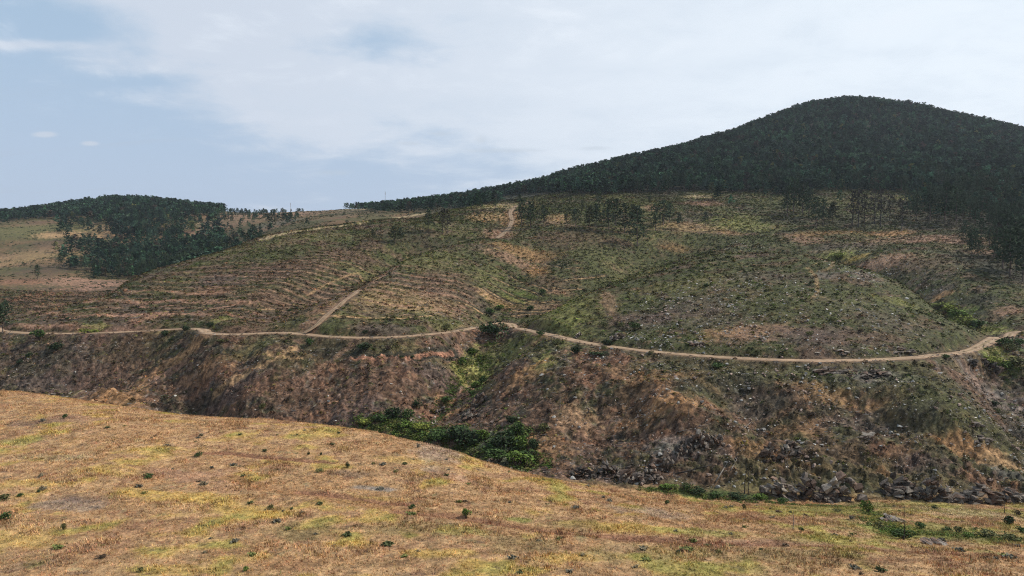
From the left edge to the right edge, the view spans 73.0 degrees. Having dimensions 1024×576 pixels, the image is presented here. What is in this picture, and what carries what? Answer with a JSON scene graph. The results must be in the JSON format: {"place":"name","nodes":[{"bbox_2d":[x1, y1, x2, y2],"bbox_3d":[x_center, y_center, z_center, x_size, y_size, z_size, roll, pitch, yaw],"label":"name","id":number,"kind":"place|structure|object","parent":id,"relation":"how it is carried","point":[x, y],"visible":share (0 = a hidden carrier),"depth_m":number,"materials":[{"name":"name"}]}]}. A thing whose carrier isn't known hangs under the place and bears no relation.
{"place":"outdoors","nodes":[
{"label":"outdoors","id":0,"kind":"place"},
{"bbox_2d":[302,290,361,332],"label":"dirt track","id":1,"kind":"structure","parent":0,"point":[325,316],"depth_m":223.70,"materials":[{"name":"soil"}]},
{"bbox_2d":[496,205,517,237],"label":"dirt track","id":2,"kind":"structure","parent":0,"point":[509,227],"depth_m":463.04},
{"bbox_2d":[0,104,1023,575],"bbox_3d":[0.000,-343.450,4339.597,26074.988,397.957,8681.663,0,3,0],"label":"ground","id":3,"kind":"structure","parent":0,"point":[266,368],"depth_m":169.43,"materials":[{"name":"soil"}]},
{"bbox_2d":[0,303,12,332],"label":"pine tree","id":4,"kind":"object","parent":3,"relation":"on","point":[2,312],"visible":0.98,"depth_m":231.31,"materials":[{"name":"green plant"}]},
{"bbox_2d":[29,329,45,339],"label":"bush","id":5,"kind":"object","parent":3,"relation":"on","point":[39,333],"visible":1,"depth_m":225.16,"materials":[{"name":"green plant"}]},
{"bbox_2d":[46,342,63,349],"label":"bush","id":6,"kind":"object","parent":3,"relation":"on","point":[56,345],"visible":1,"depth_m":220.48,"materials":[{"name":"green plant"}]},
{"bbox_2d":[0,189,581,313],"bbox_3d":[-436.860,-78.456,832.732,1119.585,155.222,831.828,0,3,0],"label":"scrub","id":7,"kind":"object","parent":3,"relation":"on","point":[283,223],"visible":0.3,"depth_m":666.78,"materials":[{"name":"green plant"}]},
{"bbox_2d":[373,413,387,422],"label":"bush","id":8,"kind":"object","parent":3,"relation":"on","point":[381,416],"visible":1,"depth_m":167.94,"materials":[{"name":"green plant"}]},
{"bbox_2d":[384,407,402,417],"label":"bush","id":9,"kind":"object","parent":3,"relation":"on","point":[395,412],"visible":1,"depth_m":169.72,"materials":[{"name":"green plant"}]},
{"bbox_2d":[388,225,401,239],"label":"pine tree","id":10,"kind":"object","parent":3,"relation":"on","point":[393,231],"visible":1,"depth_m":384.73,"materials":[{"name":"green plant"}]},
{"bbox_2d":[401,408,414,419],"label":"bush","id":11,"kind":"object","parent":3,"relation":"on","point":[405,413],"visible":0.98,"depth_m":170.87,"materials":[{"name":"green plant"}]},
{"bbox_2d":[412,423,429,430],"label":"bush","id":12,"kind":"object","parent":3,"relation":"on","point":[417,426],"visible":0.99,"depth_m":162.01,"materials":[{"name":"green plant"}]},
{"bbox_2d":[424,208,434,225],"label":"pine tree","id":13,"kind":"object","parent":3,"relation":"on","point":[429,215],"visible":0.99,"depth_m":405.00,"materials":[{"name":"green plant"}]},
{"bbox_2d":[427,428,448,440],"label":"bush","id":14,"kind":"object","parent":3,"relation":"on","point":[438,435],"visible":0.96,"depth_m":155.17,"materials":[{"name":"green plant"}]},
{"bbox_2d":[445,425,470,441],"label":"bush","id":15,"kind":"object","parent":3,"relation":"on","point":[453,435],"visible":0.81,"depth_m":153.16,"materials":[{"name":"green plant"}]},
{"bbox_2d":[454,429,483,445],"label":"bush","id":16,"kind":"object","parent":3,"relation":"on","point":[473,436],"visible":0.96,"depth_m":150.86,"materials":[{"name":"green plant"}]},
{"bbox_2d":[460,408,479,420],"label":"rock outcrop","id":17,"kind":"object","parent":3,"relation":"on","point":[465,416],"visible":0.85,"depth_m":164.66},
{"bbox_2d":[471,392,486,405],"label":"rock outcrop","id":18,"kind":"object","parent":3,"relation":"on","point":[478,399],"visible":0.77,"depth_m":176.09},
{"bbox_2d":[476,430,489,438],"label":"bush","id":19,"kind":"object","parent":3,"relation":"on","point":[481,434],"visible":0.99,"depth_m":151.11,"materials":[{"name":"green plant"}]},
{"bbox_2d":[481,439,499,451],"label":"bush","id":20,"kind":"object","parent":3,"relation":"on","point":[491,444],"visible":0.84,"depth_m":145.34,"materials":[{"name":"green plant"}]},
{"bbox_2d":[483,447,507,461],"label":"bush","id":21,"kind":"object","parent":3,"relation":"on","point":[497,454],"visible":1,"depth_m":138.63,"materials":[{"name":"green plant"}]},
{"bbox_2d":[483,319,508,338],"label":"bush","id":22,"kind":"object","parent":3,"relation":"on","point":[495,329],"visible":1,"depth_m":225.75,"materials":[{"name":"green plant"}]},
{"bbox_2d":[491,431,517,450],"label":"bush","id":23,"kind":"object","parent":3,"relation":"on","point":[503,441],"visible":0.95,"depth_m":143.86,"materials":[{"name":"green plant"}]},
{"bbox_2d":[0,390,1023,575],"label":"dry grass","id":24,"kind":"structure","parent":3,"relation":"on","point":[975,522],"depth_m":87.10,"materials":[{"name":"brown plant"}]},
{"bbox_2d":[0,180,1023,492],"bbox_3d":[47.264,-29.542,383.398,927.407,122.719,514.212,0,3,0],"label":"heath","id":25,"kind":"object","parent":3,"relation":"on","point":[352,226],"visible":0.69,"depth_m":303.34,"materials":[{"name":"green plant"}]},
{"bbox_2d":[0,95,1023,276],"bbox_3d":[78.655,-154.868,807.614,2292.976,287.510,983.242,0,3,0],"label":"forest","id":26,"kind":"object","parent":3,"relation":"on","point":[996,143],"visible":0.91,"depth_m":789.52,"materials":[{"name":"plant"}]},
{"bbox_2d":[0,253,1023,493],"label":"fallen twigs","id":27,"kind":"object","parent":3,"relation":"on","point":[563,381],"visible":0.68,"depth_m":175.87,"materials":[{"name":"wood"}]},
{"bbox_2d":[503,422,524,435],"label":"bush","id":28,"kind":"object","parent":3,"relation":"on","point":[514,428],"visible":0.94,"depth_m":149.25,"materials":[{"name":"green plant"}]},
{"bbox_2d":[7,225,1023,496],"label":"stones","id":29,"kind":"object","parent":3,"relation":"on","point":[759,355],"visible":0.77,"depth_m":181.29,"materials":[{"name":"stone"}]},
{"bbox_2d":[511,435,527,447],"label":"bush","id":30,"kind":"object","parent":3,"relation":"on","point":[521,442],"visible":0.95,"depth_m":143.78,"materials":[{"name":"green plant"}]},
{"bbox_2d":[506,450,533,464],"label":"bush","id":31,"kind":"object","parent":3,"relation":"on","point":[515,456],"visible":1,"depth_m":136.30,"materials":[{"name":"green plant"}]},
{"bbox_2d":[513,198,526,225],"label":"pine tree","id":32,"kind":"object","parent":3,"relation":"on","point":[522,209],"visible":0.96,"depth_m":447.41,"materials":[{"name":"green plant"}]},
{"bbox_2d":[520,449,536,462],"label":"bush","id":33,"kind":"object","parent":3,"relation":"on","point":[529,452],"visible":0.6,"depth_m":138.64,"materials":[{"name":"green plant"}]},
{"bbox_2d":[521,201,537,227],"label":"pine tree","id":34,"kind":"object","parent":3,"relation":"on","point":[531,206],"visible":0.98,"depth_m":438.60,"materials":[{"name":"green plant"}]},
{"bbox_2d":[538,204,548,226],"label":"pine tree","id":35,"kind":"object","parent":3,"relation":"on","point":[542,208],"visible":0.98,"depth_m":442.82,"materials":[{"name":"green plant"}]},
{"bbox_2d":[570,465,596,480],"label":"rock outcrop","id":36,"kind":"object","parent":3,"relation":"on","point":[581,470],"visible":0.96,"depth_m":130.89,"materials":[{"name":"stone"}]},
{"bbox_2d":[584,205,595,227],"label":"pine tree","id":37,"kind":"object","parent":3,"relation":"on","point":[589,209],"visible":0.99,"depth_m":433.45,"materials":[{"name":"green plant"}]},
{"bbox_2d":[591,203,603,228],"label":"pine tree","id":38,"kind":"object","parent":3,"relation":"on","point":[596,206],"visible":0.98,"depth_m":431.90,"materials":[{"name":"green plant"}]},
{"bbox_2d":[599,199,618,230],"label":"pine tree","id":39,"kind":"object","parent":3,"relation":"on","point":[609,207],"visible":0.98,"depth_m":431.53,"materials":[{"name":"green plant"}]},
{"bbox_2d":[597,460,620,475],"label":"rock outcrop","id":40,"kind":"object","parent":3,"relation":"on","point":[605,467],"visible":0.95,"depth_m":132.04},
{"bbox_2d":[605,198,624,224],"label":"pine tree","id":41,"kind":"object","parent":3,"relation":"on","point":[616,203],"visible":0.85,"depth_m":443.17,"materials":[{"name":"green plant"}]},
{"bbox_2d":[615,203,632,232],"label":"pine tree","id":42,"kind":"object","parent":3,"relation":"on","point":[624,206],"visible":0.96,"depth_m":430.14,"materials":[{"name":"green plant"}]},
{"bbox_2d":[616,466,647,483],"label":"rock outcrop","id":43,"kind":"object","parent":3,"relation":"on","point":[622,475],"visible":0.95,"depth_m":130.12,"materials":[{"name":"stone"}]},
{"bbox_2d":[624,205,647,246],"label":"pine tree","id":44,"kind":"object","parent":3,"relation":"on","point":[638,211],"visible":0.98,"depth_m":413.01,"materials":[{"name":"green plant"}]},
{"bbox_2d":[643,463,663,481],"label":"rock outcrop","id":45,"kind":"object","parent":3,"relation":"on","point":[656,476],"visible":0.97,"depth_m":130.75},
{"bbox_2d":[648,203,661,230],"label":"pine tree","id":46,"kind":"object","parent":3,"relation":"on","point":[655,218],"visible":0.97,"depth_m":437.79,"materials":[{"name":"green plant"}]},
{"bbox_2d":[649,199,674,224],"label":"pine tree","id":47,"kind":"object","parent":3,"relation":"on","point":[662,202],"visible":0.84,"depth_m":453.41,"materials":[{"name":"green plant"}]},
{"bbox_2d":[656,450,675,470],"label":"rock outcrop","id":48,"kind":"object","parent":3,"relation":"on","point":[666,459],"visible":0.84,"depth_m":133.14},
{"bbox_2d":[337,293,1023,543],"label":"undergrowth","id":49,"kind":"object","parent":3,"relation":"on","point":[462,447],"visible":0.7,"depth_m":152.50,"materials":[{"name":"green plant"}]},
{"bbox_2d":[675,441,693,458],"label":"rock outcrop","id":50,"kind":"object","parent":3,"relation":"on","point":[678,450],"visible":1,"depth_m":135.00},
{"bbox_2d":[687,429,708,450],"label":"rock outcrop","id":51,"kind":"object","parent":3,"relation":"on","point":[700,435],"visible":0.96,"depth_m":136.40,"materials":[{"name":"stone"}]},
{"bbox_2d":[706,434,724,446],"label":"rock outcrop","id":52,"kind":"object","parent":3,"relation":"on","point":[712,440],"visible":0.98,"depth_m":136.92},
{"bbox_2d":[727,492,747,498],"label":"bush","id":53,"kind":"object","parent":3,"relation":"on","point":[735,495],"visible":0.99,"depth_m":124.62,"materials":[{"name":"green plant"}]},
{"bbox_2d":[757,445,786,462],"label":"rock outcrop","id":54,"kind":"object","parent":3,"relation":"on","point":[766,450],"visible":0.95,"depth_m":134.59,"materials":[{"name":"stone"}]},
{"bbox_2d":[759,476,800,501],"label":"rock outcrop","id":55,"kind":"object","parent":3,"relation":"on","point":[776,487],"visible":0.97,"depth_m":125.53,"materials":[{"name":"stone"}]},
{"bbox_2d":[781,186,796,216],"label":"pine tree","id":56,"kind":"object","parent":3,"relation":"on","point":[787,197],"visible":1,"depth_m":482.20,"materials":[{"name":"green plant"}]},
{"bbox_2d":[781,440,805,457],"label":"rock outcrop","id":57,"kind":"object","parent":3,"relation":"on","point":[797,452],"visible":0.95,"depth_m":136.24,"materials":[{"name":"stone"}]},
{"bbox_2d":[786,178,807,212],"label":"pine tree","id":58,"kind":"object","parent":3,"relation":"on","point":[794,185],"visible":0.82,"depth_m":499.14,"materials":[{"name":"green plant"}]},
{"bbox_2d":[795,181,810,213],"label":"pine tree","id":59,"kind":"object","parent":3,"relation":"on","point":[801,186],"visible":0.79,"depth_m":494.49,"materials":[{"name":"green plant"}]},
{"bbox_2d":[792,472,818,500],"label":"rock outcrop","id":60,"kind":"object","parent":3,"relation":"on","point":[809,483],"visible":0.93,"depth_m":125.17,"materials":[{"name":"stone"}]},
{"bbox_2d":[801,188,815,214],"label":"pine tree","id":61,"kind":"object","parent":3,"relation":"on","point":[809,205],"visible":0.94,"depth_m":483.94,"materials":[{"name":"green plant"}]},
{"bbox_2d":[806,197,825,227],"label":"pine tree","id":62,"kind":"object","parent":3,"relation":"on","point":[817,203],"visible":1,"depth_m":446.84,"materials":[{"name":"green plant"}]},
{"bbox_2d":[811,488,835,503],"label":"rock outcrop","id":63,"kind":"object","parent":3,"relation":"on","point":[819,496],"visible":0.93,"depth_m":124.08,"materials":[{"name":"stone"}]},
{"bbox_2d":[816,198,830,221],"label":"pine tree","id":64,"kind":"object","parent":3,"relation":"on","point":[823,210],"visible":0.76,"depth_m":452.04,"materials":[{"name":"green plant"}]},
{"bbox_2d":[812,366,847,374],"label":"rock outcrop","id":65,"kind":"object","parent":3,"relation":"on","point":[819,371],"visible":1,"depth_m":159.33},
{"bbox_2d":[826,202,840,221],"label":"pine tree","id":66,"kind":"object","parent":3,"relation":"on","point":[831,208],"visible":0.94,"depth_m":460.59,"materials":[{"name":"green plant"}]},
{"bbox_2d":[821,470,867,502],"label":"rock outcrop","id":67,"kind":"object","parent":3,"relation":"on","point":[830,488],"visible":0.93,"depth_m":124.92,"materials":[{"name":"stone"}]},
{"bbox_2d":[845,191,860,224],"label":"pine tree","id":68,"kind":"object","parent":3,"relation":"on","point":[852,197],"visible":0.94,"depth_m":449.70,"materials":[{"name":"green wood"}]},
{"bbox_2d":[851,190,866,226],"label":"pine tree","id":69,"kind":"object","parent":3,"relation":"on","point":[859,192],"visible":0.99,"depth_m":441.63,"materials":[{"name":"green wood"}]},
{"bbox_2d":[849,432,874,442],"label":"rock outcrop","id":70,"kind":"object","parent":3,"relation":"on","point":[870,435],"visible":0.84,"depth_m":139.73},
{"bbox_2d":[859,500,873,512],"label":"bush","id":71,"kind":"object","parent":3,"relation":"on","point":[864,505],"visible":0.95,"depth_m":107.51,"materials":[{"name":"green plant"}]},
{"bbox_2d":[857,369,891,378],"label":"rock outcrop","id":72,"kind":"object","parent":3,"relation":"on","point":[866,374],"visible":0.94,"depth_m":158.06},
{"bbox_2d":[868,188,884,223],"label":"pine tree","id":73,"kind":"object","parent":3,"relation":"on","point":[875,192],"visible":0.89,"depth_m":450.04,"materials":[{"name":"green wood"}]},
{"bbox_2d":[873,188,889,226],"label":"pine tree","id":74,"kind":"object","parent":3,"relation":"on","point":[881,201],"visible":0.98,"depth_m":439.73,"materials":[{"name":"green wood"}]},
{"bbox_2d":[880,513,905,522],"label":"rock outcrop","id":75,"kind":"object","parent":3,"relation":"on","point":[889,518],"visible":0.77,"depth_m":97.67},
{"bbox_2d":[879,472,915,495],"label":"rock outcrop","id":76,"kind":"object","parent":3,"relation":"on","point":[888,487],"visible":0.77,"depth_m":128.51,"materials":[{"name":"stone"}]},
{"bbox_2d":[886,346,916,353],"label":"rock outcrop","id":77,"kind":"object","parent":3,"relation":"on","point":[910,351],"visible":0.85,"depth_m":172.60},
{"bbox_2d":[896,197,908,228],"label":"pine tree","id":78,"kind":"object","parent":3,"relation":"on","point":[900,205],"visible":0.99,"depth_m":428.17,"materials":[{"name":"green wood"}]},
{"bbox_2d":[890,528,915,538],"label":"bush","id":79,"kind":"object","parent":3,"relation":"on","point":[898,532],"visible":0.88,"depth_m":82.62,"materials":[{"name":"green plant"}]},
{"bbox_2d":[892,485,922,499],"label":"rock outcrop","id":80,"kind":"object","parent":3,"relation":"on","point":[904,492],"visible":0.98,"depth_m":125.98,"materials":[{"name":"stone"}]},
{"bbox_2d":[909,194,924,220],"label":"pine tree","id":81,"kind":"object","parent":3,"relation":"on","point":[917,201],"visible":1,"depth_m":448.70,"materials":[{"name":"green plant"}]},
{"bbox_2d":[917,191,940,220],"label":"pine tree","id":82,"kind":"object","parent":3,"relation":"on","point":[928,202],"visible":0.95,"depth_m":445.06,"materials":[{"name":"green plant"}]},
{"bbox_2d":[919,537,947,545],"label":"rock outcrop","id":83,"kind":"object","parent":3,"relation":"on","point":[930,541],"visible":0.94,"depth_m":78.35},
{"bbox_2d":[918,475,949,501],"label":"rock outcrop","id":84,"kind":"object","parent":3,"relation":"on","point":[930,491],"visible":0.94,"depth_m":124.38,"materials":[{"name":"stone"}]},
{"bbox_2d":[927,183,963,221],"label":"pine tree","id":85,"kind":"object","parent":3,"relation":"on","point":[946,186],"visible":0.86,"depth_m":437.24,"materials":[{"name":"green plant"}]},
{"bbox_2d":[941,304,961,310],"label":"bush","id":86,"kind":"object","parent":3,"relation":"on","point":[947,306],"visible":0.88,"depth_m":283.06,"materials":[{"name":"green plant"}]},
{"bbox_2d":[937,490,977,503],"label":"rock outcrop","id":87,"kind":"object","parent":3,"relation":"on","point":[957,497],"visible":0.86,"depth_m":123.59,"materials":[{"name":"stone"}]},
{"bbox_2d":[943,187,971,223],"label":"pine tree","id":88,"kind":"object","parent":3,"relation":"on","point":[963,206],"visible":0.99,"depth_m":427.68,"materials":[{"name":"green plant"}]},
{"bbox_2d":[946,309,968,317],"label":"bush","id":89,"kind":"object","parent":3,"relation":"on","point":[957,313],"visible":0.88,"depth_m":274.15,"materials":[{"name":"green plant"}]},
{"bbox_2d":[953,314,977,324],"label":"bush","id":90,"kind":"object","parent":3,"relation":"on","point":[964,319],"visible":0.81,"depth_m":263.49,"materials":[{"name":"green plant"}]},
{"bbox_2d":[964,232,976,255],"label":"pine tree","id":91,"kind":"object","parent":3,"relation":"on","point":[972,240],"visible":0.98,"depth_m":346.77,"materials":[{"name":"green plant"}]},
{"bbox_2d":[969,320,988,327],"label":"bush","id":92,"kind":"object","parent":3,"relation":"on","point":[977,323],"visible":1,"depth_m":255.19,"materials":[{"name":"green plant"}]},
{"bbox_2d":[971,240,986,257],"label":"pine tree","id":93,"kind":"object","parent":3,"relation":"on","point":[980,243],"visible":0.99,"depth_m":340.03,"materials":[{"name":"green plant"}]},
{"bbox_2d":[974,218,987,234],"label":"pine tree","id":94,"kind":"object","parent":3,"relation":"on","point":[983,222],"visible":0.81,"depth_m":387.22,"materials":[{"name":"green plant"}]},
{"bbox_2d":[962,482,1005,505],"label":"rock outcrop","id":95,"kind":"object","parent":3,"relation":"on","point":[994,497],"visible":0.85,"depth_m":123.87,"materials":[{"name":"stone"}]},
{"bbox_2d":[974,434,995,443],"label":"rock outcrop","id":96,"kind":"object","parent":3,"relation":"on","point":[980,437],"visible":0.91,"depth_m":140.10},
{"bbox_2d":[972,527,998,536],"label":"bush","id":97,"kind":"object","parent":3,"relation":"on","point":[985,532],"visible":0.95,"depth_m":84.36,"materials":[{"name":"green plant"}]},
{"bbox_2d":[981,225,994,244],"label":"pine tree","id":98,"kind":"object","parent":3,"relation":"on","point":[990,230],"visible":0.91,"depth_m":370.84,"materials":[{"name":"green plant"}]},
{"bbox_2d":[982,358,1004,373],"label":"rock outcrop","id":99,"kind":"object","parent":3,"relation":"on","point":[997,369],"visible":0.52,"depth_m":179.91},
{"bbox_2d":[990,225,1015,268],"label":"pine tree","id":100,"kind":"object","parent":3,"relation":"on","point":[997,235],"visible":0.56,"depth_m":321.14,"materials":[{"name":"green plant"}]},
{"bbox_2d":[1001,515,1015,524],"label":"bush","id":101,"kind":"object","parent":3,"relation":"on","point":[1009,519],"visible":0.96,"depth_m":97.18,"materials":[{"name":"green plant"}]},
{"bbox_2d":[998,531,1019,540],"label":"bush","id":102,"kind":"object","parent":3,"relation":"on","point":[1008,536],"visible":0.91,"depth_m":82.44,"materials":[{"name":"green plant"}]},
{"bbox_2d":[995,226,1023,275],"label":"pine tree","id":103,"kind":"object","parent":3,"relation":"on","point":[1010,237],"visible":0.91,"depth_m":307.61,"materials":[{"name":"green plant"}]},
{"bbox_2d":[995,487,1023,503],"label":"rock outcrop","id":104,"kind":"object","parent":3,"relation":"on","point":[1014,496],"visible":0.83,"depth_m":125.67,"materials":[{"name":"stone"}]},
{"bbox_2d":[1002,342,1020,350],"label":"bush","id":105,"kind":"object","parent":3,"relation":"on","point":[1009,346],"visible":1,"depth_m":187.05,"materials":[{"name":"green plant"}]},
{"bbox_2d":[1002,223,1023,270],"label":"pine tree","id":106,"kind":"object","parent":3,"relation":"on","point":[1017,226],"visible":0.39,"depth_m":316.47,"materials":[{"name":"green plant"}]},
{"bbox_2d":[1008,238,1023,281],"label":"pine tree","id":107,"kind":"object","parent":3,"relation":"on","point":[1021,260],"visible":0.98,"depth_m":300.69,"materials":[{"name":"green plant"}]},
{"bbox_2d":[1009,356,1023,365],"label":"bush","id":108,"kind":"object","parent":3,"relation":"on","point":[1012,359],"visible":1,"depth_m":180.78,"materials":[{"name":"green plant"}]},
{"bbox_2d":[0,322,1023,361],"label":"dirt road","id":109,"kind":"structure","parent":0,"point":[979,345],"depth_m":191.69,"materials":[{"name":"soil"}]},
{"bbox_2d":[0,0,1023,212],"label":"sky","id":110,"kind":"structure","parent":0,"point":[309,105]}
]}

